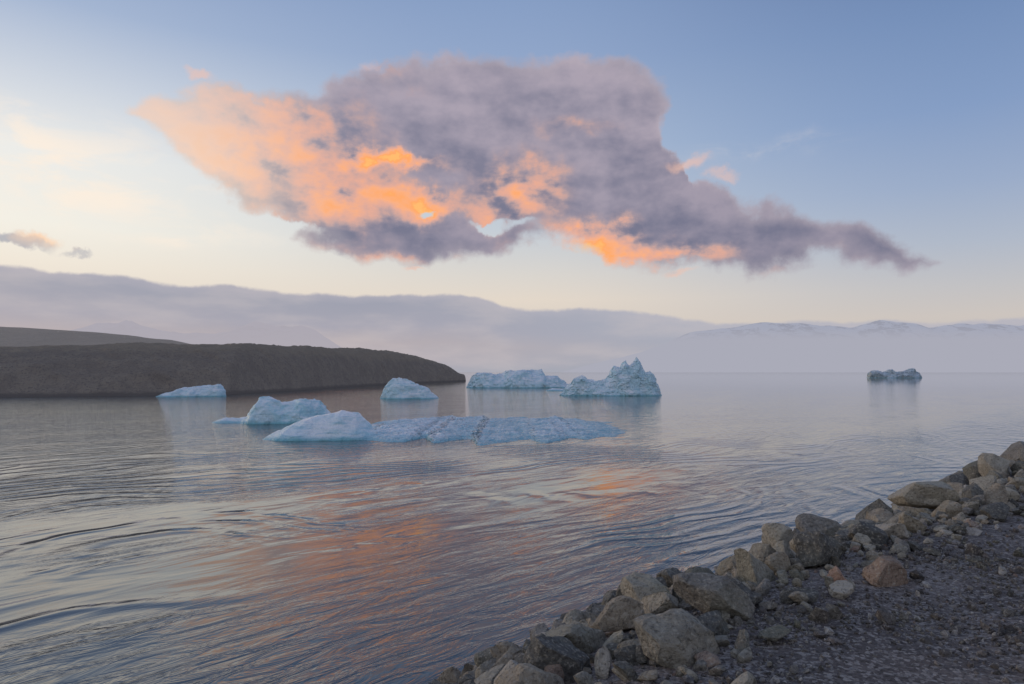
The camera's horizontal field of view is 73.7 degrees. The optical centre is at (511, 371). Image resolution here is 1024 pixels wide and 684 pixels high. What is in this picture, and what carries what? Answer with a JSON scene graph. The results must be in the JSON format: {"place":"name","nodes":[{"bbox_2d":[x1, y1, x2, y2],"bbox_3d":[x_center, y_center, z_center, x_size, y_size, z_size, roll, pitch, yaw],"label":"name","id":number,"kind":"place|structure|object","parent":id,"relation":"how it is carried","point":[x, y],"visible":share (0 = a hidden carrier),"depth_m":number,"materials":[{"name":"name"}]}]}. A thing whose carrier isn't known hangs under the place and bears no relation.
{"place":"outdoors","nodes":[
{"label":"outdoors","id":0,"kind":"place"},
{"bbox_2d":[0,327,187,346],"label":"moraine hill","id":1,"kind":"structure","parent":0,"point":[18,337],"depth_m":258.99,"materials":[{"name":"grey soil"}]},
{"bbox_2d":[70,320,341,347],"bbox_3d":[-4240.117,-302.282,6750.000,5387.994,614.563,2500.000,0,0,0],"label":"distant mountains","id":2,"kind":"structure","parent":0,"point":[255,332],"depth_m":7644.98,"materials":[{"name":"grey stone"}]},
{"bbox_2d":[0,342,465,396],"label":"headland","id":3,"kind":"structure","parent":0,"point":[136,369],"depth_m":158.01,"materials":[{"name":"brown soil"}]},
{"bbox_2d":[0,372,1023,683],"bbox_3d":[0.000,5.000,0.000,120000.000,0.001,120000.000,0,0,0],"label":"water","id":4,"kind":"structure","parent":0,"point":[160,540],"depth_m":25.21,"materials":[{"name":"liquid"}]},
{"bbox_2d":[156,384,225,396],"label":"iceberg","id":5,"kind":"object","parent":4,"relation":"on","point":[217,390],"visible":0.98,"depth_m":138.51,"materials":[{"name":"ice"}]},
{"bbox_2d":[212,396,329,423],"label":"iceberg","id":6,"kind":"object","parent":4,"relation":"on","point":[267,410],"visible":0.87,"depth_m":66.49,"materials":[{"name":"ice"}]},
{"bbox_2d":[263,410,376,440],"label":"iceberg","id":7,"kind":"object","parent":4,"relation":"on","point":[342,425],"visible":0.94,"depth_m":50.63,"materials":[{"name":"ice"}]},
{"bbox_2d":[380,377,437,398],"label":"iceberg","id":8,"kind":"object","parent":4,"relation":"on","point":[398,388],"visible":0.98,"depth_m":127.48,"materials":[{"name":"ice"}]},
{"bbox_2d":[364,415,625,445],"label":"flat ice floe","id":9,"kind":"object","parent":4,"relation":"on","point":[482,430],"visible":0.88,"depth_m":56.63,"materials":[{"name":"white ice"}]},
{"bbox_2d":[466,369,567,387],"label":"iceberg","id":10,"kind":"object","parent":4,"relation":"on","point":[531,378],"visible":0.95,"depth_m":216.70,"materials":[{"name":"ice"}]},
{"bbox_2d":[546,388,563,390],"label":"ice chunk","id":11,"kind":"object","parent":4,"relation":"on","point":[553,389],"visible":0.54,"depth_m":180.34,"materials":[{"name":"ice"}]},
{"bbox_2d":[560,357,661,395],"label":"iceberg","id":12,"kind":"object","parent":4,"relation":"on","point":[634,378],"visible":0.94,"depth_m":144.19,"materials":[{"name":"ice"}]},
{"bbox_2d":[867,368,921,377],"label":"iceberg","id":13,"kind":"object","parent":4,"relation":"on","point":[907,373],"visible":0.95,"depth_m":574.88,"materials":[{"name":"blue"}]},
{"bbox_2d":[0,0,1023,371],"label":"sky","id":14,"kind":"structure","parent":0,"point":[461,185],"materials":[{"name":"blue"}]},
{"bbox_2d":[563,320,1023,371],"bbox_3d":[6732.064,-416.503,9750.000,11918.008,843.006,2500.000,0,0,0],"label":"distant mountains","id":15,"kind":"structure","parent":0,"point":[881,345],"depth_m":9886.78,"materials":[{"name":"grey stone"}]},
{"bbox_2d":[569,472,1023,683],"bbox_3d":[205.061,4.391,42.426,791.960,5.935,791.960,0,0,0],"label":"gravel bank","id":16,"kind":"structure","parent":0,"point":[910,663],"depth_m":4.58,"materials":[{"name":"grey gravel"}]},
{"bbox_2d":[521,636,589,683],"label":"boulder","id":17,"kind":"object","parent":16,"relation":"on","point":[542,652],"visible":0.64,"depth_m":4.46,"materials":[{"name":"grey stone"}]},
{"bbox_2d":[613,645,638,664],"bbox_3d":[0.771,1.884,4.522,0.193,0.139,0.177,0,0,0],"label":"boulder","id":18,"kind":"object","parent":16,"relation":"on","point":[627,654],"visible":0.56,"depth_m":4.49,"materials":[{"name":"grey stone"}]},
{"bbox_2d":[672,566,715,602],"bbox_3d":[1.625,1.833,5.880,0.423,0.308,0.324,0,0,-27],"label":"boulder","id":19,"kind":"object","parent":16,"relation":"on","point":[694,569],"visible":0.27,"depth_m":5.88,"materials":[{"name":"grey stone"}]},
{"bbox_2d":[696,610,729,635],"bbox_3d":[1.315,1.737,4.667,0.484,0.187,0.210,0,0,-43],"label":"boulder","id":20,"kind":"object","parent":16,"relation":"on","point":[714,622],"visible":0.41,"depth_m":4.63,"materials":[{"name":"grey stone"}]},
{"bbox_2d":[428,441,1023,683],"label":"riprap rocks","id":21,"kind":"object","parent":16,"relation":"on","point":[680,640],"visible":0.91,"depth_m":5.75,"materials":[{"name":"grey stone"}]},
{"bbox_2d":[731,578,763,604],"bbox_3d":[1.780,1.698,5.200,0.298,0.228,0.209,0,0,-12],"label":"boulder","id":22,"kind":"object","parent":16,"relation":"on","point":[756,598],"visible":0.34,"depth_m":5.16,"materials":[{"name":"grey stone"}]},
{"bbox_2d":[565,476,1023,683],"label":"gravel pebbles","id":23,"kind":"object","parent":16,"relation":"on","point":[886,619],"visible":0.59,"depth_m":4.92,"materials":[{"name":"gravel"}]},
{"bbox_2d":[779,587,818,603],"bbox_3d":[2.206,1.728,5.269,0.312,0.126,0.173,0,0,0],"label":"boulder","id":24,"kind":"object","parent":16,"relation":"on","point":[811,593],"visible":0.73,"depth_m":5.24,"materials":[{"name":"grey stone"}]},
{"bbox_2d":[793,530,842,567],"bbox_3d":[2.878,1.639,6.365,0.476,0.353,0.327,0,0,0],"label":"boulder","id":25,"kind":"object","parent":16,"relation":"on","point":[815,548],"visible":0.9,"depth_m":6.28,"materials":[{"name":"grey stone"}]},
{"bbox_2d":[827,566,847,581],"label":"boulder","id":26,"kind":"object","parent":16,"relation":"on","point":[835,573],"visible":0.48,"depth_m":5.52,"materials":[{"name":"brown stone"}]},
{"bbox_2d":[862,555,907,586],"bbox_3d":[3.111,1.675,5.742,0.362,0.283,0.242,0,0,-16],"label":"boulder","id":27,"kind":"object","parent":16,"relation":"on","point":[885,571],"visible":0.94,"depth_m":5.64,"materials":[{"name":"brown stone"}]},
{"bbox_2d":[978,502,1009,521],"bbox_3d":[5.949,1.742,8.444,0.305,0.254,0.382,0,0,43],"label":"boulder","id":28,"kind":"object","parent":16,"relation":"on","point":[997,511],"visible":0.83,"depth_m":8.36,"materials":[{"name":"grey stone"}]}
]}

